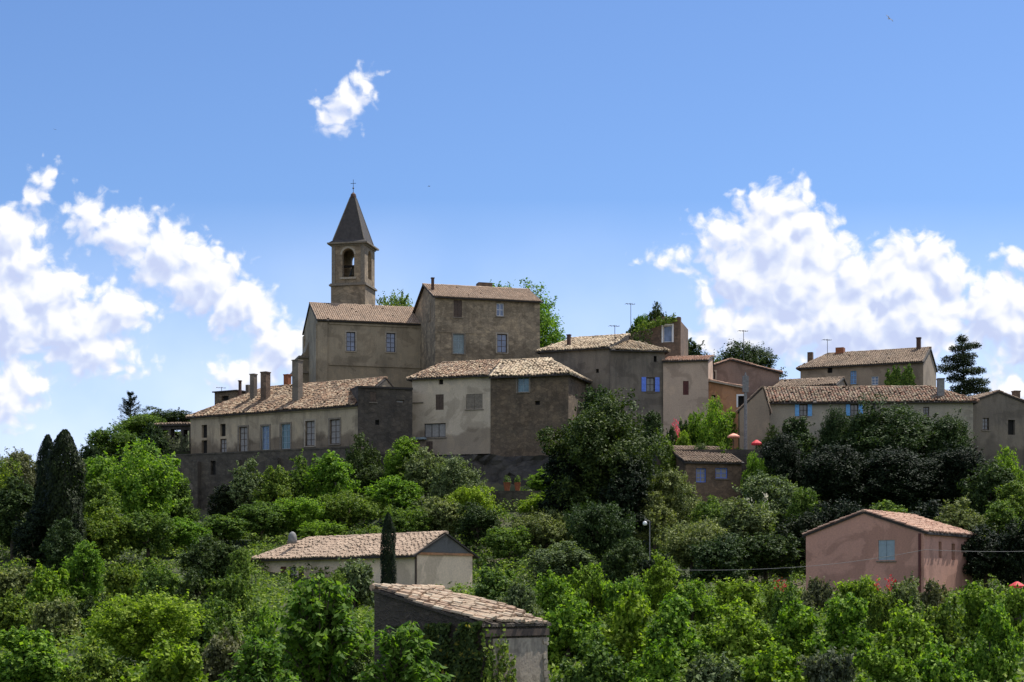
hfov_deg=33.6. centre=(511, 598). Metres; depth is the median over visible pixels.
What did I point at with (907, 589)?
broadleaf tree
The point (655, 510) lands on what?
broadleaf tree
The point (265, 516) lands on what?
broadleaf tree
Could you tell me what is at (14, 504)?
broadleaf tree
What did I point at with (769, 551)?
broadleaf tree
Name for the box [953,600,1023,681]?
broadleaf tree
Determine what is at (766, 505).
rose bush
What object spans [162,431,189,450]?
ivy
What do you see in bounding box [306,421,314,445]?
window
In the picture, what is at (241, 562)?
broadleaf tree
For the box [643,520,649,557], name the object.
street lamp
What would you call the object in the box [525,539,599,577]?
broadleaf tree
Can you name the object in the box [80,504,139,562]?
broadleaf tree
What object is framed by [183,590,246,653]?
broadleaf tree
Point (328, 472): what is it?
broadleaf tree
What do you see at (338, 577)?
broadleaf tree
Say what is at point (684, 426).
leafy shrub
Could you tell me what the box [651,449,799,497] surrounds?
garden terrace wall
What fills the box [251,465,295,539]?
broadleaf tree
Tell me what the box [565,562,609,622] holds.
broadleaf tree
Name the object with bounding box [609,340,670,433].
shutter house
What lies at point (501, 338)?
window
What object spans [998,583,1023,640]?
broadleaf tree
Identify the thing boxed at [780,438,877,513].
broadleaf tree
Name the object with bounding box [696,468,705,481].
window
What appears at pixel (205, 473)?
retaining wall
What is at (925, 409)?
window
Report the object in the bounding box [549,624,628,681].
broadleaf tree
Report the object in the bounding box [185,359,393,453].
long house
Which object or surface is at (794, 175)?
sky
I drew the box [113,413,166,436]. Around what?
broadleaf tree
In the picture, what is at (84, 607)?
broadleaf tree
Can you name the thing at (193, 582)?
broadleaf tree
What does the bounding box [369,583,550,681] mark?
tiled hut
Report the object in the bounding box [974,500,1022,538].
broadleaf tree
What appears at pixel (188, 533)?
broadleaf tree
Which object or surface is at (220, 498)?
broadleaf tree
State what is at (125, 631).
broadleaf tree
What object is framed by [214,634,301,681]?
fig tree
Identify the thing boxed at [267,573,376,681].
fig tree
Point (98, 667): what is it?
broadleaf tree
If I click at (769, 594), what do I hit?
broadleaf tree
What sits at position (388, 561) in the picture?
cypress tree
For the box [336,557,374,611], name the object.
broadleaf tree
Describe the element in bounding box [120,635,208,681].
broadleaf tree
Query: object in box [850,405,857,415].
window
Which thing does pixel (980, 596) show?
broadleaf tree
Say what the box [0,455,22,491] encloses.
broadleaf tree
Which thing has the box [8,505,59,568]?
broadleaf tree
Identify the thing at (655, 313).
leafy shrub
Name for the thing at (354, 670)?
broadleaf tree
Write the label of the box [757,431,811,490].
broadleaf tree
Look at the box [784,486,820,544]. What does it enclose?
broadleaf tree
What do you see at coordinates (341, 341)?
church
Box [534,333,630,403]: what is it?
stone house
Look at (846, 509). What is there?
broadleaf tree
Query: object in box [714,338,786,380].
broadleaf tree
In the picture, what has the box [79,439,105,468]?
broadleaf tree
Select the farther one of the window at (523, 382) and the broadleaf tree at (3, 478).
the window at (523, 382)
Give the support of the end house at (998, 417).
on the ground
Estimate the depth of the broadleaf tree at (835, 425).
154.27 m
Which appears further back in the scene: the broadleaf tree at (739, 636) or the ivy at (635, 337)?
the ivy at (635, 337)
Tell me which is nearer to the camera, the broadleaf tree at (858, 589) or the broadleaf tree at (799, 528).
the broadleaf tree at (858, 589)
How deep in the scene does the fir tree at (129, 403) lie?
185.75 m
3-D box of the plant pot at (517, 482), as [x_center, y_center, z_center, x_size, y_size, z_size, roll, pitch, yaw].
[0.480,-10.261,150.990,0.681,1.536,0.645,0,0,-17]
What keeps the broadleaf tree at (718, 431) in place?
on the ground
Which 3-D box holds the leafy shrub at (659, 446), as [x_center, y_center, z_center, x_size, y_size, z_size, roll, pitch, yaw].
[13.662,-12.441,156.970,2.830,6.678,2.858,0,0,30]
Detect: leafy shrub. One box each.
[164,431,180,436]
[628,324,636,333]
[633,313,652,328]
[645,301,663,320]
[645,428,670,462]
[654,439,675,478]
[661,418,680,444]
[674,430,695,445]
[675,420,691,440]
[694,443,709,448]
[716,437,728,452]
[800,576,836,619]
[917,578,957,614]
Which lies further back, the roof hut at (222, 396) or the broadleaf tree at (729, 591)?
the roof hut at (222, 396)
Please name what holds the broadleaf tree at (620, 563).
on the ground
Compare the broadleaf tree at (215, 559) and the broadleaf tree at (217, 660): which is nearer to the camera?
the broadleaf tree at (217, 660)
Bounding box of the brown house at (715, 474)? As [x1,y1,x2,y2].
[667,445,744,512]
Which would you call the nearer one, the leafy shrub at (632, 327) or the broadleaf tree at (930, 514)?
the broadleaf tree at (930, 514)
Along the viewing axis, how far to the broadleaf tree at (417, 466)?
149.92 m
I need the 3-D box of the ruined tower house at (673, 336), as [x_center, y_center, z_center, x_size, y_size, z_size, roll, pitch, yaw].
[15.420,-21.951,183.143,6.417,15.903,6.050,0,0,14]
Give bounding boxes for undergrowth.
[0,484,1023,681]
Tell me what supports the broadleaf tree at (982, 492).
on the ground
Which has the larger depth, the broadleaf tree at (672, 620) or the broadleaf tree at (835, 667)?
the broadleaf tree at (672, 620)
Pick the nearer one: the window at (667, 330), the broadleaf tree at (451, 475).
the broadleaf tree at (451, 475)
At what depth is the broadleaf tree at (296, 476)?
151.26 m
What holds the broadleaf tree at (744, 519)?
on the ground
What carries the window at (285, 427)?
in the long house at (297, 413)
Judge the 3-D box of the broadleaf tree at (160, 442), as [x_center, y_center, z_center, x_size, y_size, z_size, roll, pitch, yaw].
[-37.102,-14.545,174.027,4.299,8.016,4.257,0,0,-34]
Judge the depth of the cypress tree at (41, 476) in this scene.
126.46 m
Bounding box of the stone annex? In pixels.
[350,386,412,455]
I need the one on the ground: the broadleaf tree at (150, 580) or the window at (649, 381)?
the broadleaf tree at (150, 580)
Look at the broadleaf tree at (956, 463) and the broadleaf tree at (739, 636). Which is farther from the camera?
the broadleaf tree at (956, 463)
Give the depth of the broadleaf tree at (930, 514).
129.18 m
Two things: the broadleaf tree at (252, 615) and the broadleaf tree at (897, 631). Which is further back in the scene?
the broadleaf tree at (252, 615)
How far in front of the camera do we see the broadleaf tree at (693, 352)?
191.77 m
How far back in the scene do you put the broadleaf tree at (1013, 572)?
113.68 m
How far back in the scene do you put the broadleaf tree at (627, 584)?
93.69 m
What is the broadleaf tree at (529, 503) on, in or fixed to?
on the ground
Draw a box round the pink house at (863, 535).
[802,509,976,593]
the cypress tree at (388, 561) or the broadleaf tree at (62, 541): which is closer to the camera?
the cypress tree at (388, 561)
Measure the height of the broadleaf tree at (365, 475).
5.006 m
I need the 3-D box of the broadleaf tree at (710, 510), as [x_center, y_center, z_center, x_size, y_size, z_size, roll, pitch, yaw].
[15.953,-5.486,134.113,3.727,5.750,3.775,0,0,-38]
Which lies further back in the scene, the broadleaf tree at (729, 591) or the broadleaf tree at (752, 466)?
the broadleaf tree at (752, 466)
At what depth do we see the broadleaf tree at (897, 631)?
69.37 m
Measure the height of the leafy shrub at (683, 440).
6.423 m
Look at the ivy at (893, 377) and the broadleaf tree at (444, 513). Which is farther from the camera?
the ivy at (893, 377)
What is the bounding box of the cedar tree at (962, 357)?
[935,334,991,396]
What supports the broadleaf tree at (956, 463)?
on the ground
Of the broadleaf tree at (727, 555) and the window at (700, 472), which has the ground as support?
the broadleaf tree at (727, 555)
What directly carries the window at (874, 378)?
in the back house at (863, 368)
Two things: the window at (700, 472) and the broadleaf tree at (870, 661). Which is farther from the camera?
the window at (700, 472)
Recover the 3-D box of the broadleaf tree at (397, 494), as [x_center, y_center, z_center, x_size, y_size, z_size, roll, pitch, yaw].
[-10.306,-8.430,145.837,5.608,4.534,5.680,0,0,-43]
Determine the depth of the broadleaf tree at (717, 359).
195.47 m
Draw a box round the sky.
[0,0,1023,466]
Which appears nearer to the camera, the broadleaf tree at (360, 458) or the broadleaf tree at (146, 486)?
the broadleaf tree at (146, 486)
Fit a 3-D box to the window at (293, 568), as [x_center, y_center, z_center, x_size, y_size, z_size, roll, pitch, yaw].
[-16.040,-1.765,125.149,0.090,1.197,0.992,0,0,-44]
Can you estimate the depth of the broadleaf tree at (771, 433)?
156.65 m
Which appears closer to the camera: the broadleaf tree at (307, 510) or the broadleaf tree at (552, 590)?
the broadleaf tree at (552, 590)
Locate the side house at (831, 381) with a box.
[774,376,847,385]
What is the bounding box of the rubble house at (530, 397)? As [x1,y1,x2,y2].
[489,357,592,456]
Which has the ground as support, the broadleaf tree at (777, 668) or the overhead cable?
the broadleaf tree at (777, 668)
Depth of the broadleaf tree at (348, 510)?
142.23 m
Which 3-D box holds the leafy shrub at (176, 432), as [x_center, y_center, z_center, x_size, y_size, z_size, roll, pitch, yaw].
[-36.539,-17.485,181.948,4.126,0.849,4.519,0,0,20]
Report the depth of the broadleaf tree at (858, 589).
95.54 m
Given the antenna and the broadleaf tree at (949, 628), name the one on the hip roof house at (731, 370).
the antenna
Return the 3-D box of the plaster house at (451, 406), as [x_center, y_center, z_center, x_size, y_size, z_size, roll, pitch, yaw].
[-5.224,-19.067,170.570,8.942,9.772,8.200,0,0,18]
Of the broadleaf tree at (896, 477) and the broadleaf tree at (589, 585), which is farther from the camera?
the broadleaf tree at (896, 477)
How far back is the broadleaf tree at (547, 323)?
196.50 m
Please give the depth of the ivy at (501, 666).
58.40 m
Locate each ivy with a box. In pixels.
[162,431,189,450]
[393,620,483,681]
[479,624,516,681]
[626,320,652,344]
[633,312,676,332]
[884,363,915,385]
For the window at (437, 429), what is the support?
in the plaster house at (451, 406)
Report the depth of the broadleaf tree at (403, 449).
152.13 m
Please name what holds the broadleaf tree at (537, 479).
on the ground
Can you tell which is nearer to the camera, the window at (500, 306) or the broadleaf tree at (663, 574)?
the broadleaf tree at (663, 574)
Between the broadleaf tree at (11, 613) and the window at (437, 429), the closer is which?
the broadleaf tree at (11, 613)
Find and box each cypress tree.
[32,434,60,571]
[41,429,87,563]
[379,512,396,583]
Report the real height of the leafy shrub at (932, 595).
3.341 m
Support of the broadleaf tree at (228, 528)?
on the ground
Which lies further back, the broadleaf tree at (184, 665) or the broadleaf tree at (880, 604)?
the broadleaf tree at (880, 604)
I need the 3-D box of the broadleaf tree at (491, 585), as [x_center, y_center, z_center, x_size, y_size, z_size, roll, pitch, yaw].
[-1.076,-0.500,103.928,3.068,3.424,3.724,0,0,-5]
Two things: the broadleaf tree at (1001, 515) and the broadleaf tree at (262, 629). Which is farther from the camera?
the broadleaf tree at (1001, 515)
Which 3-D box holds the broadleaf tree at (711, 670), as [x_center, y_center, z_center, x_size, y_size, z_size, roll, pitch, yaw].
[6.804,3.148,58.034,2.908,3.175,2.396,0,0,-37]
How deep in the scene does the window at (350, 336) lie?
189.17 m
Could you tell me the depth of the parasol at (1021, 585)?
91.72 m
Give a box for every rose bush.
[746,492,776,534]
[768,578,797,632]
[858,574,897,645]
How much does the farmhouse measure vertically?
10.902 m
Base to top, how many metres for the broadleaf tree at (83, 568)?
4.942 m
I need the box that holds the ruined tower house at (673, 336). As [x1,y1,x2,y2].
[630,317,687,357]
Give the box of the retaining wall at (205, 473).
[155,446,369,518]
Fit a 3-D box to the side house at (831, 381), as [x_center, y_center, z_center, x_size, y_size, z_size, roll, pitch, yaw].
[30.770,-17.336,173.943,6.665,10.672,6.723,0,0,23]
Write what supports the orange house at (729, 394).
on the ground
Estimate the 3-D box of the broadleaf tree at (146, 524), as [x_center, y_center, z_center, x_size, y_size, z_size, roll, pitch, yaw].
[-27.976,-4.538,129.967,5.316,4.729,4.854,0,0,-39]
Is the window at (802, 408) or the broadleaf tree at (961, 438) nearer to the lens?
the broadleaf tree at (961, 438)
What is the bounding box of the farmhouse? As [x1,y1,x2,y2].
[764,378,979,452]
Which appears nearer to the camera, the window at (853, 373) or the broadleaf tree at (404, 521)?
the broadleaf tree at (404, 521)
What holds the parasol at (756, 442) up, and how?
on the garden terrace wall at (741, 454)
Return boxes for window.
[221,439,226,451]
[240,427,246,450]
[262,426,268,449]
[282,424,289,448]
[290,567,295,575]
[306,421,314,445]
[331,419,339,443]
[346,332,354,350]
[386,333,394,351]
[425,423,445,437]
[453,334,463,353]
[497,303,503,315]
[497,334,506,352]
[518,377,528,391]
[646,378,653,390]
[663,326,671,341]
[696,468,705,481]
[716,468,726,477]
[799,405,806,415]
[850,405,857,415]
[851,371,855,383]
[872,376,877,384]
[923,407,928,415]
[983,418,987,429]
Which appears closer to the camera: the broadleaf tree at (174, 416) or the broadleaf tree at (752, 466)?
the broadleaf tree at (752, 466)
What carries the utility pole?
on the ground
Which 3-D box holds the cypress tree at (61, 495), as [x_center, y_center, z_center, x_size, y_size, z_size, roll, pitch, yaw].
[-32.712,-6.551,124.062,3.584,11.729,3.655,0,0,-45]
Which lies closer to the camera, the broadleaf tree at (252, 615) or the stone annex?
the broadleaf tree at (252, 615)
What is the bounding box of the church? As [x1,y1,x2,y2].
[290,302,420,387]
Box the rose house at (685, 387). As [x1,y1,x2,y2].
[662,355,713,437]
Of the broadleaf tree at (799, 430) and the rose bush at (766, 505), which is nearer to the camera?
the rose bush at (766, 505)
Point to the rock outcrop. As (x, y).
(495, 468)
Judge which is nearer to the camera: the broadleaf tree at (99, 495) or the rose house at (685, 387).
the broadleaf tree at (99, 495)
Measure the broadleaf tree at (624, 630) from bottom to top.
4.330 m
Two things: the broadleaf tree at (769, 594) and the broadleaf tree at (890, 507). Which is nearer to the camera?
the broadleaf tree at (769, 594)
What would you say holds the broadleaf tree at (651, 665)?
on the ground
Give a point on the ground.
(380, 521)
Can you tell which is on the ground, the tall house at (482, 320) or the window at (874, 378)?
the tall house at (482, 320)
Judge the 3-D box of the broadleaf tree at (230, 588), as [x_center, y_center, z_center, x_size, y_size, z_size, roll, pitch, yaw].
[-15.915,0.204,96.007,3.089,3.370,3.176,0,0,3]
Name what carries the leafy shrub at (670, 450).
on the ground
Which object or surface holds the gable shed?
on the ground
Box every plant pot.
[503,476,510,490]
[514,475,520,490]
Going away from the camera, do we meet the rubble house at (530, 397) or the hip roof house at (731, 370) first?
the rubble house at (530, 397)
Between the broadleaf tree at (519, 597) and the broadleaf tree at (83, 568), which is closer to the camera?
the broadleaf tree at (519, 597)
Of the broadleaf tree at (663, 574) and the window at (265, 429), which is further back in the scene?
the window at (265, 429)
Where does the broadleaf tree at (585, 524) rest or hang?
on the ground
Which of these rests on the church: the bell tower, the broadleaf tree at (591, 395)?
the bell tower
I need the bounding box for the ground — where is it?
[0,431,1023,681]
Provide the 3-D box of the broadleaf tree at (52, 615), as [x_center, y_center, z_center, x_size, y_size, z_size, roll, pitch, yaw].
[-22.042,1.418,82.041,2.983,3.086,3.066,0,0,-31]
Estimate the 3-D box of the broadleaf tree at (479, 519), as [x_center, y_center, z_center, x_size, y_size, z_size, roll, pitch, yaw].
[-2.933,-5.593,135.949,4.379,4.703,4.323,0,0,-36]
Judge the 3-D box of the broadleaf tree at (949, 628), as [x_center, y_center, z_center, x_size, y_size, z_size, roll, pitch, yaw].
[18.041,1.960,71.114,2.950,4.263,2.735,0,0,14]
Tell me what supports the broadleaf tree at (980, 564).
on the ground
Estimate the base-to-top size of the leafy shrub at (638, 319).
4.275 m
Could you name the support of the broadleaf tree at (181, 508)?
on the ground
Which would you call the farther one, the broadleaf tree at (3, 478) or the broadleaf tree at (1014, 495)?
the broadleaf tree at (3, 478)
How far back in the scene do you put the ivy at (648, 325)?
179.21 m
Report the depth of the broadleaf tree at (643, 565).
111.79 m
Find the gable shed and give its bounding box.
[736,385,771,448]
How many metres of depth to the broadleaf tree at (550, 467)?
138.74 m
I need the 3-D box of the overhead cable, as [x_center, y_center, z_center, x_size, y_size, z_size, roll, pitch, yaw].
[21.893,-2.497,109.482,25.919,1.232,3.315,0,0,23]
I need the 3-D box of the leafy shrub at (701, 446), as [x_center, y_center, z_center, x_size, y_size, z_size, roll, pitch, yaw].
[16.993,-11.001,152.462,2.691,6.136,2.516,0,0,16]
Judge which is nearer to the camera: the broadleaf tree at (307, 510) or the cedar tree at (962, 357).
the broadleaf tree at (307, 510)
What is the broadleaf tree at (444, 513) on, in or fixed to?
on the ground
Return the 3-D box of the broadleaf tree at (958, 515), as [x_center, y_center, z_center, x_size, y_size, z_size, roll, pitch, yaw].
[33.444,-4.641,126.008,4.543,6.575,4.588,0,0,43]
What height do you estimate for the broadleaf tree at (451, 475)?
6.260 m
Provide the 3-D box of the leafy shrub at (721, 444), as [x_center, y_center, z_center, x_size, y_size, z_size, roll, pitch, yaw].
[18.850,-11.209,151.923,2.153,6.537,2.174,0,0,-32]
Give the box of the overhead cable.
[741,549,1022,569]
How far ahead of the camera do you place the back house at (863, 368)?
187.83 m
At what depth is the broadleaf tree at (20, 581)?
103.34 m
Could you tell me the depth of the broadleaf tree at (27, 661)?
63.06 m
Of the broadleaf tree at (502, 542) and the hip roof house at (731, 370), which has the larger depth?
the hip roof house at (731, 370)
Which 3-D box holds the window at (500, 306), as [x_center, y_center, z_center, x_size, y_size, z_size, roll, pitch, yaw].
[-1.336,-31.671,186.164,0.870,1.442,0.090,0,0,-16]
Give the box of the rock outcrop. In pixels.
[377,454,554,485]
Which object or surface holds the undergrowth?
on the ground
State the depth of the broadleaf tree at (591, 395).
148.14 m
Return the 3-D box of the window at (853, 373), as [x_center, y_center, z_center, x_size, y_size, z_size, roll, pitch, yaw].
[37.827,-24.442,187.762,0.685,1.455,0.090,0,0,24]
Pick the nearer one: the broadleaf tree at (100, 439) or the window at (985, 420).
the window at (985, 420)
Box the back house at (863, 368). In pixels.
[796,337,937,386]
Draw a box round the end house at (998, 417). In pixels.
[969,390,1023,472]
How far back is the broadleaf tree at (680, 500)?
137.66 m
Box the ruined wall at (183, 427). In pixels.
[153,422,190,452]
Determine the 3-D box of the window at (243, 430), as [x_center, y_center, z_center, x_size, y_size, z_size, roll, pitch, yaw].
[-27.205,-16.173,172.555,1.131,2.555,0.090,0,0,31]
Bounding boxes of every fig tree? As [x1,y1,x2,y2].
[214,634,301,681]
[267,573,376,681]
[352,621,453,681]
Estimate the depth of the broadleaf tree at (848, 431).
152.25 m
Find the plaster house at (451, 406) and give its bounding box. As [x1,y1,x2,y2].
[405,359,502,455]
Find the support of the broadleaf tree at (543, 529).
on the ground
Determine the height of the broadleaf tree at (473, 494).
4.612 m
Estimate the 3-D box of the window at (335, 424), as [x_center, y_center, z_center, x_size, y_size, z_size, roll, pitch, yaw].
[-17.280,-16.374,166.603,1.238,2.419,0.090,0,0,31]
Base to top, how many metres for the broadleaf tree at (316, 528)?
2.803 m
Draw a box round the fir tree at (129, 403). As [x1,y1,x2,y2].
[110,391,141,437]
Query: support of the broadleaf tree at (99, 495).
on the ground
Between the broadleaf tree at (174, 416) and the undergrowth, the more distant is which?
the broadleaf tree at (174, 416)
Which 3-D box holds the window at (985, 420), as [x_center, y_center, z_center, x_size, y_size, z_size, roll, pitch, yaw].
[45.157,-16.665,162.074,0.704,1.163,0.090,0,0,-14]
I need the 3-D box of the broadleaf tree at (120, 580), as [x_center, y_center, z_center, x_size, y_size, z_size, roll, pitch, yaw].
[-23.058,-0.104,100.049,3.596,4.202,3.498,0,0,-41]
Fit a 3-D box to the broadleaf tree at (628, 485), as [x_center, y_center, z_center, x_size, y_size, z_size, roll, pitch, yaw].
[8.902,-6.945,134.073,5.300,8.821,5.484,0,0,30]
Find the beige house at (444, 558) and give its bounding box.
[250,530,479,592]
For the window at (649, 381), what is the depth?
169.20 m
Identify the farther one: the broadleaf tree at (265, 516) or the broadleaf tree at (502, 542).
the broadleaf tree at (265, 516)
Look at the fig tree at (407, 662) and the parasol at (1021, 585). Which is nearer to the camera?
the fig tree at (407, 662)
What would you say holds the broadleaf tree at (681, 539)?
on the ground
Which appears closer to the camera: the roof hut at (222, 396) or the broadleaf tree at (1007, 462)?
the broadleaf tree at (1007, 462)
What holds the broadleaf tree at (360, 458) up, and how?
on the ground
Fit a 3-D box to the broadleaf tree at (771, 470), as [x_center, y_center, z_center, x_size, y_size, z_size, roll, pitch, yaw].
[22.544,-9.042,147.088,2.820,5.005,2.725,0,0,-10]
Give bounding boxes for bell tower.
[327,179,378,304]
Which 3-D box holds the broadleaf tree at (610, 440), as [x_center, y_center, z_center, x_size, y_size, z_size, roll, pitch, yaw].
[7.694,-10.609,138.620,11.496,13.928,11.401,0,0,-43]
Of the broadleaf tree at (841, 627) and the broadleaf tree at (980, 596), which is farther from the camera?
the broadleaf tree at (980, 596)
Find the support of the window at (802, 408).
in the farmhouse
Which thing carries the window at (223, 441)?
in the long house at (297, 413)
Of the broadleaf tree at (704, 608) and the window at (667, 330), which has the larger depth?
the window at (667, 330)
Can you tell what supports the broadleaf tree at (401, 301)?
on the ground
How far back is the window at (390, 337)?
190.37 m
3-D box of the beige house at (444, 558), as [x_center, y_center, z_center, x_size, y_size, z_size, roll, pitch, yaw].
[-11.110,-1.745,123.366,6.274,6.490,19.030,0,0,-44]
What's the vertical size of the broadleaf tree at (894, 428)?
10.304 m
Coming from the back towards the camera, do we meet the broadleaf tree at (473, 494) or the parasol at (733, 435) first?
the parasol at (733, 435)
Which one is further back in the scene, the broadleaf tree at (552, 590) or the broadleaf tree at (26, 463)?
the broadleaf tree at (26, 463)
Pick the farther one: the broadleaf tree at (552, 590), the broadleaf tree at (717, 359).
the broadleaf tree at (717, 359)
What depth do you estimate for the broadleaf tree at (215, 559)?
115.33 m
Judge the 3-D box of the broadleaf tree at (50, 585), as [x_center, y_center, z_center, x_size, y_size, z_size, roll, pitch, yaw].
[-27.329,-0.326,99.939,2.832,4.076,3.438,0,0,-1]
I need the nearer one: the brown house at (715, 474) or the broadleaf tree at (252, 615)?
the broadleaf tree at (252, 615)
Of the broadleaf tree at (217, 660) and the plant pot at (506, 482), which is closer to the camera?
the broadleaf tree at (217, 660)
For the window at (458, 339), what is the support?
in the tall house at (482, 320)
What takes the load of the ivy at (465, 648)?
attached to the tiled hut at (526, 634)
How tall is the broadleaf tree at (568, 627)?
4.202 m
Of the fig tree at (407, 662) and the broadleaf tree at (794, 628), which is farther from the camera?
the broadleaf tree at (794, 628)
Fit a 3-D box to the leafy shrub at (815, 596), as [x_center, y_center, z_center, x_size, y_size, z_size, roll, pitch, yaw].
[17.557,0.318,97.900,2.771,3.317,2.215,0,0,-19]
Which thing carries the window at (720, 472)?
in the brown house at (715, 474)
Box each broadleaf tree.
[0,446,37,495]
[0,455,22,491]
[0,470,35,562]
[0,567,35,605]
[0,586,35,641]
[0,625,73,681]
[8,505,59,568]
[20,596,85,646]
[23,559,71,605]
[39,513,86,590]
[53,633,130,681]
[60,540,106,601]
[68,435,187,517]
[73,478,123,525]
[73,588,112,640]
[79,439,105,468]
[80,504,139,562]
[81,585,212,674]
[82,423,137,464]
[88,561,143,606]
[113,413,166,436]
[119,508,183,563]
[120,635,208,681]
[128,559,178,607]
[131,417,170,469]
[138,406,192,430]
[153,515,211,552]
[166,474,202,523]
[168,567,217,609]
[172,533,244,584]
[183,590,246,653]
[195,513,249,546]
[201,620,243,681]
[204,573,255,618]
[205,483,241,527]
[225,547,252,589]
[226,453,264,535]
[231,499,295,540]
[239,603,275,637]
[240,597,297,681]
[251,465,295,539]
[267,493,331,540]
[287,448,322,537]
[296,519,347,537]
[299,449,360,525]
[316,486,393,533]
[318,570,350,601]
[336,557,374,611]
[340,432,382,519]
[340,616,373,681]
[352,463,393,499]
[359,474,428,516]
[376,289,413,306]
[381,505,434,532]
[382,436,420,484]
[396,446,445,500]
[411,494,465,534]
[426,452,487,504]
[442,485,498,527]
[448,500,503,552]
[469,563,516,600]
[478,525,534,566]
[490,277,566,347]
[495,581,545,616]
[510,506,577,549]
[516,491,546,515]
[524,466,553,490]
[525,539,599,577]
[534,385,674,521]
[535,441,595,517]
[535,564,584,617]
[543,589,605,671]
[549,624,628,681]
[561,383,614,504]
[562,494,638,571]
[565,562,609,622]
[585,587,653,665]
[597,454,653,543]
[599,575,652,622]
[601,535,649,584]
[623,635,684,681]
[632,491,678,558]
[635,549,679,613]
[636,553,680,591]
[637,410,663,451]
[641,592,714,672]
[644,464,702,527]
[653,515,729,579]
[666,579,723,631]
[670,644,745,681]
[673,392,738,448]
[687,493,725,541]
[687,530,756,584]
[688,337,709,355]
[697,593,773,674]
[711,495,779,539]
[712,576,765,618]
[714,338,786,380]
[714,355,721,362]
[732,469,813,529]
[732,530,804,585]
[739,634,811,681]
[740,449,768,503]
[751,597,819,667]
[755,423,779,448]
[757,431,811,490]
[760,575,801,621]
[766,465,781,487]
[768,510,824,570]
[778,416,826,477]
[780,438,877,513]
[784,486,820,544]
[795,644,860,681]
[802,592,875,677]
[806,494,872,526]
[817,403,851,462]
[831,574,879,626]
[840,412,875,463]
[842,445,944,511]
[844,392,959,476]
[852,644,922,681]
[870,499,911,513]
[871,596,941,671]
[887,570,930,617]
[907,498,946,521]
[911,595,975,674]
[912,631,975,681]
[920,442,990,506]
[921,405,984,460]
[934,492,997,542]
[948,457,1020,518]
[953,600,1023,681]
[958,580,1005,646]
[961,523,1008,588]
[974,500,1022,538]
[979,444,1023,490]
[989,479,1023,531]
[990,517,1023,589]
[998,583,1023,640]
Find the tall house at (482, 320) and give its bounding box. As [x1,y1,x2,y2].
[412,277,542,370]
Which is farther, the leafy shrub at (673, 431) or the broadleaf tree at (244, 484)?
the leafy shrub at (673, 431)
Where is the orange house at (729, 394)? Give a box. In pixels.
[708,379,743,448]
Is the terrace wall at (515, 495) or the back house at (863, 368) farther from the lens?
the back house at (863, 368)
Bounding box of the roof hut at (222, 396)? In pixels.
[212,390,245,404]
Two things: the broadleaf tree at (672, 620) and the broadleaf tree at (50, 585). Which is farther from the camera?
the broadleaf tree at (50, 585)
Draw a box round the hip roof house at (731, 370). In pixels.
[713,358,782,398]
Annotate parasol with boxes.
[727,433,739,448]
[751,439,761,448]
[1009,582,1023,587]
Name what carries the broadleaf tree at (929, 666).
on the ground
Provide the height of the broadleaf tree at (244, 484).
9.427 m
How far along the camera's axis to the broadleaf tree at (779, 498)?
136.70 m
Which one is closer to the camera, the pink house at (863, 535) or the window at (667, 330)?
the pink house at (863, 535)
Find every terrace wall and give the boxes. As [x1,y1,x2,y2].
[491,491,549,510]
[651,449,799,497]

